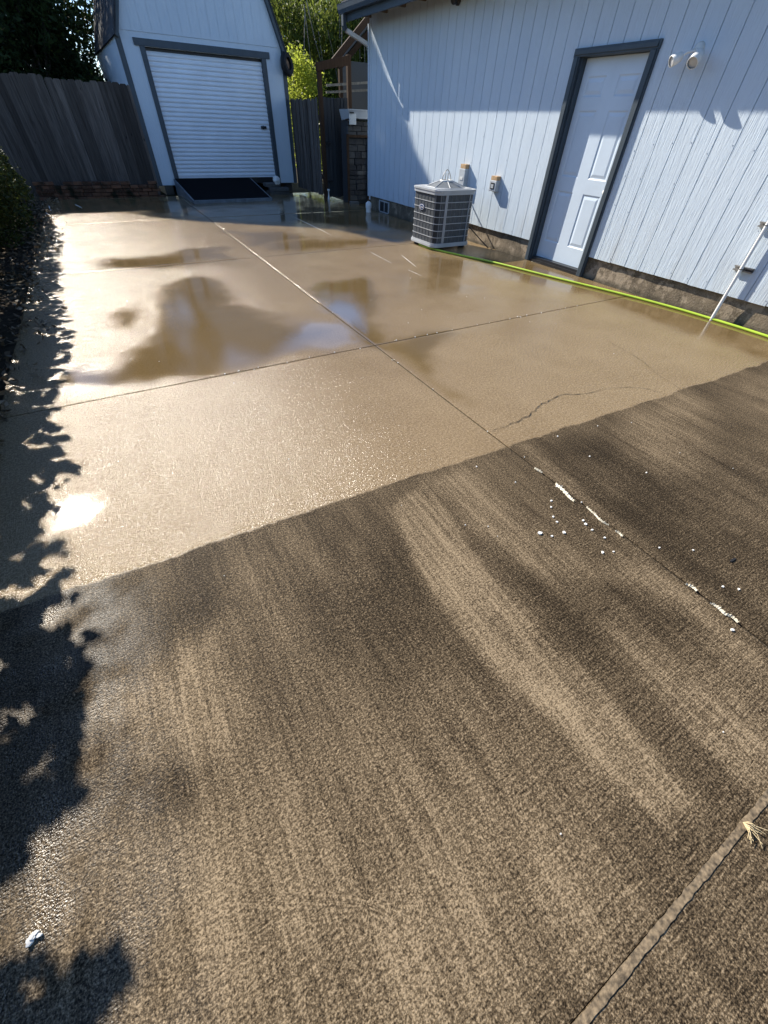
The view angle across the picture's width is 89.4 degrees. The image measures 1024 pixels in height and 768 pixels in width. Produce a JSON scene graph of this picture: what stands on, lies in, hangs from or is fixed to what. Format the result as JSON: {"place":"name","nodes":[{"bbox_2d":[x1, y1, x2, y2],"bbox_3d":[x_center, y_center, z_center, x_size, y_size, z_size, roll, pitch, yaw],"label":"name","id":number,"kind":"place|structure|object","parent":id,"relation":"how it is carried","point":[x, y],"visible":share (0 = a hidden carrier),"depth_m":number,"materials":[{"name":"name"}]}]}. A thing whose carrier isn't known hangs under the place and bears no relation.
{"place":"outdoors","nodes":[
{"label":"outdoors","id":0,"kind":"place"},
{"bbox_2d":[6,0,324,123],"label":"sky","id":1,"kind":"structure","parent":0,"point":[70,0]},
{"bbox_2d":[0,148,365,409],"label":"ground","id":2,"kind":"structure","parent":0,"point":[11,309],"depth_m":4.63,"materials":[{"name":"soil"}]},
{"bbox_2d":[0,13,33,73],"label":"leafy tree","id":3,"kind":"object","parent":2,"relation":"on","point":[5,56],"visible":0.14,"depth_m":9.03,"materials":[{"name":"green plant"}]},
{"bbox_2d":[0,151,35,228],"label":"bed shrub","id":4,"kind":"object","parent":2,"relation":"on","point":[4,168],"visible":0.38,"depth_m":6.11,"materials":[{"name":"green plant"}]},
{"bbox_2d":[0,148,35,215],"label":"bed shrub","id":5,"kind":"object","parent":2,"relation":"on","point":[16,175],"visible":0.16,"depth_m":6.99,"materials":[{"name":"green plant"}]},
{"bbox_2d":[0,172,37,249],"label":"bed shrub","id":6,"kind":"object","parent":2,"relation":"on","point":[4,217],"visible":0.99,"depth_m":5.47,"materials":[{"name":"green plant"}]},
{"bbox_2d":[0,197,67,453],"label":"mulch","id":7,"kind":"object","parent":2,"relation":"on","point":[4,377],"visible":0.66,"depth_m":4.57,"materials":[{"name":"plant"}]},
{"bbox_2d":[0,0,106,123],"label":"leafy tree","id":8,"kind":"object","parent":2,"relation":"on","point":[34,26],"visible":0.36,"depth_m":9.81,"materials":[{"name":"green plant"}]},
{"bbox_2d":[19,0,103,80],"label":"evergreen tree","id":9,"kind":"object","parent":2,"relation":"on","point":[85,31],"visible":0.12,"depth_m":11.35,"materials":[{"name":"green plant"}]},
{"bbox_2d":[0,72,160,198],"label":"wooden fence","id":10,"kind":"object","parent":2,"relation":"on","point":[97,134],"visible":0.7,"depth_m":8.56,"materials":[{"name":"grey wood"}]},
{"bbox_2d":[32,181,165,200],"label":"brick wall","id":11,"kind":"structure","parent":2,"relation":"on","point":[96,189],"depth_m":8.99,"materials":[{"name":"brown brick"}]},
{"bbox_2d":[93,0,296,194],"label":"shed","id":12,"kind":"structure","parent":2,"relation":"on","point":[206,81],"depth_m":9.21,"materials":[{"name":"paint"}]},
{"bbox_2d":[146,51,274,177],"bbox_3d":[-4.101,-9.694,9.640,2.571,2.108,0.085,-22,50,-23],"label":"roll up door","id":13,"kind":"structure","parent":12,"relation":"in","point":[214,110],"depth_m":9.55,"materials":[{"name":"white metal"}]},
{"bbox_2d":[280,51,293,76],"bbox_3d":[-2.394,-11.019,9.537,0.205,0.440,0.404,20,47,17],"label":"hose coil","id":14,"kind":"object","parent":12,"relation":"hanging from","point":[287,65],"visible":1,"depth_m":9.50,"materials":[{"name":"black rubber"}]},
{"bbox_2d":[271,0,337,147],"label":"backdrop tree","id":15,"kind":"object","parent":2,"relation":"on","point":[302,13],"depth_m":14.93,"materials":[{"name":"green plant"}]},
{"bbox_2d":[290,97,322,194],"bbox_3d":[-1.983,-9.407,10.010,0.077,1.743,1.909,-19,49,-20],"label":"wooden fence","id":16,"kind":"object","parent":2,"relation":"on","point":[305,119],"visible":1,"depth_m":9.89,"materials":[{"name":"grey wood"}]},
{"bbox_2d":[285,42,335,167],"bbox_3d":[-2.498,-12.249,12.124,2.229,3.064,1.868,-21,49,-22],"label":"bright shrub","id":17,"kind":"object","parent":2,"relation":"on","point":[302,71],"visible":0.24,"depth_m":11.21,"materials":[{"name":"green plant"}]},
{"bbox_2d":[270,0,367,121],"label":"willow tree","id":18,"kind":"object","parent":2,"relation":"on","point":[328,38],"visible":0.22,"depth_m":11.75,"materials":[{"name":"green plant"}]},
{"bbox_2d":[305,68,367,132],"bbox_3d":[-1.036,-13.196,13.268,3.181,2.880,1.910,-21,49,-22],"label":"garden bush","id":19,"kind":"object","parent":2,"relation":"on","point":[326,83],"visible":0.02,"depth_m":12.29,"materials":[{"name":"green plant"}]},
{"bbox_2d":[326,17,369,109],"bbox_3d":[-0.348,-11.802,11.038,2.142,3.992,4.995,7,45,5],"label":"patio cover","id":20,"kind":"object","parent":2,"relation":"on","point":[359,75],"visible":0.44,"depth_m":11.13,"materials":[{"name":"wood"}]},
{"bbox_2d":[341,120,369,203],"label":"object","id":21,"kind":"object","parent":2,"relation":"on","point":[354,140],"visible":0.73,"depth_m":9.33,"materials":[{"name":"grey stone"}]},
{"bbox_2d":[339,109,367,124],"bbox_3d":[-0.641,-8.996,8.841,0.620,0.245,0.500,-21,49,-22],"label":"planter tray","id":22,"kind":"object","parent":21,"relation":"on","point":[352,116],"visible":0.94,"depth_m":8.68,"materials":[{"name":"plastic"}]},
{"bbox_2d":[337,0,767,334],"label":"house","id":23,"kind":"structure","parent":2,"relation":"on","point":[606,143],"depth_m":4.79,"materials":[{"name":"paint"}]},
{"bbox_2d":[451,0,460,5],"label":"dome camera","id":24,"kind":"object","parent":23,"relation":"attached to","point":[455,2],"visible":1,"depth_m":5.63,"materials":[{"name":"black plastic"}]},
{"bbox_2d":[458,164,469,186],"bbox_3d":[1.338,-5.661,6.538,0.092,0.300,0.148,-21,49,-22],"label":"disconnect box","id":25,"kind":"object","parent":23,"relation":"attached to","point":[463,174],"visible":0.79,"depth_m":6.50,"materials":[{"name":"grey metal"}]},
{"bbox_2d":[489,176,500,191],"bbox_3d":[1.731,-5.139,6.075,0.094,0.184,0.148,-21,49,-22],"label":"outlet box","id":26,"kind":"object","parent":23,"relation":"attached to","point":[494,185],"visible":1,"depth_m":6.05,"materials":[{"name":"grey metal"}]},
{"bbox_2d":[536,52,649,267],"bbox_3d":[2.610,-4.410,5.049,0.067,1.988,0.870,-21,49,-22],"label":"door","id":27,"kind":"structure","parent":23,"relation":"in","point":[609,85],"depth_m":4.91,"materials":[{"name":"paint"}]},
{"bbox_2d":[668,41,704,69],"bbox_3d":[2.936,-4.397,3.737,0.207,0.195,0.322,-21,49,-22],"label":"security light","id":28,"kind":"object","parent":23,"relation":"attached to","point":[695,58],"visible":1,"depth_m":3.71,"materials":[{"name":"plastic"}]},
{"bbox_2d":[710,221,767,320],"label":"conduit pipe","id":29,"kind":"object","parent":23,"relation":"attached to","point":[742,267],"visible":1,"depth_m":3.93,"materials":[{"name":"white plastic"}]},
{"bbox_2d":[0,192,767,1023],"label":"driveway","id":30,"kind":"structure","parent":0,"point":[328,694],"depth_m":1.52,"materials":[{"name":"concrete"}]},
{"bbox_2d":[25,930,42,947],"bbox_3d":[-0.847,1.027,0.938,0.020,0.009,0.032,35,53,28],"label":"paper scrap","id":31,"kind":"object","parent":30,"relation":"on","point":[32,937],"visible":1,"depth_m":0.94,"materials":[{"name":"white paper"}]},
{"bbox_2d":[174,177,271,203],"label":"ramp","id":32,"kind":"structure","parent":30,"relation":"on","point":[212,190],"depth_m":9.60,"materials":[{"name":"paint"}]},
{"bbox_2d":[263,182,289,194],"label":"concrete block","id":33,"kind":"structure","parent":30,"relation":"on","point":[274,188],"depth_m":10.42,"materials":[{"name":"concrete"}]},
{"bbox_2d":[273,175,279,184],"bbox_3d":[-2.847,-8.786,10.276,0.199,0.199,0.147,-21,49,-22],"label":"crumpled bag","id":34,"kind":"object","parent":33,"relation":"on","point":[276,179],"visible":1,"depth_m":10.24,"materials":[{"name":"white plastic"}]},
{"bbox_2d":[315,54,351,199],"bbox_3d":[-1.155,-9.082,9.313,0.870,2.510,0.135,-21,49,-22],"label":"arbor","id":35,"kind":"object","parent":30,"relation":"on","point":[342,61],"visible":0.7,"depth_m":8.83,"materials":[{"name":"brown wood"}]},
{"bbox_2d":[323,97,347,196],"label":"gate","id":36,"kind":"structure","parent":35,"relation":"attached to","point":[332,116],"depth_m":9.40,"materials":[{"name":"black wood"}]},
{"bbox_2d":[349,201,358,204],"bbox_3d":[-0.741,-7.692,9.666,0.220,0.070,0.120,-14,47,-16],"label":"paving stone","id":37,"kind":"object","parent":30,"relation":"on","point":[354,202],"visible":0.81,"depth_m":9.62,"materials":[{"name":"grey stone"}]},
{"bbox_2d":[366,201,370,211],"bbox_3d":[-0.351,-6.902,8.780,0.131,0.206,0.131,-21,49,-22],"label":"drain cleanout","id":38,"kind":"object","parent":30,"relation":"on","point":[368,206],"visible":0.98,"depth_m":8.73,"materials":[{"name":"white plastic"}]},
{"bbox_2d":[411,169,487,248],"bbox_3d":[1.113,-4.915,6.301,1.086,0.970,1.005,-21,49,-22],"label":"air conditioner","id":39,"kind":"object","parent":30,"relation":"on","point":[442,211],"visible":1,"depth_m":6.10,"materials":[{"name":"grey metal"}]},
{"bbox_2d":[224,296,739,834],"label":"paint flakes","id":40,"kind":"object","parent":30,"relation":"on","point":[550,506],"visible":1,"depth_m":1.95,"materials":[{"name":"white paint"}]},
{"bbox_2d":[555,483,574,501],"bbox_3d":[1.008,-0.115,2.154,0.026,0.017,0.155,-12,47,-14],"label":"sealant strip","id":41,"kind":"object","parent":30,"relation":"on","point":[566,493],"visible":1,"depth_m":2.15,"materials":[{"name":"white plastic"}]},
{"bbox_2d":[418,243,767,337],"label":"garden hose","id":42,"kind":"object","parent":30,"relation":"on","point":[655,302],"visible":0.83,"depth_m":4.88,"materials":[{"name":"yellow rubber"}]},
{"bbox_2d":[586,506,608,525],"bbox_3d":[1.112,0.017,2.026,0.017,0.017,0.150,-17,48,-19],"label":"sealant strip","id":43,"kind":"object","parent":30,"relation":"on","point":[599,519],"visible":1,"depth_m":2.02,"materials":[{"name":"white plastic"}]},
{"bbox_2d":[686,583,697,590],"bbox_3d":[1.372,0.329,1.726,0.016,0.016,0.050,-27,52,-26],"label":"sealant strip","id":44,"kind":"object","parent":30,"relation":"on","point":[692,587],"visible":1,"depth_m":1.73,"materials":[{"name":"white plastic"}]},
{"bbox_2d":[710,602,738,622],"bbox_3d":[1.438,0.419,1.637,0.018,0.018,0.112,-26,51,-25],"label":"sealant strip","id":45,"kind":"object","parent":30,"relation":"on","point":[726,614],"visible":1,"depth_m":1.64,"materials":[{"name":"white plastic"}]},
{"bbox_2d":[743,821,767,846],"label":"dry weed","id":46,"kind":"object","parent":30,"relation":"on","point":[746,824],"visible":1,"depth_m":1.12,"materials":[{"name":"plant"}]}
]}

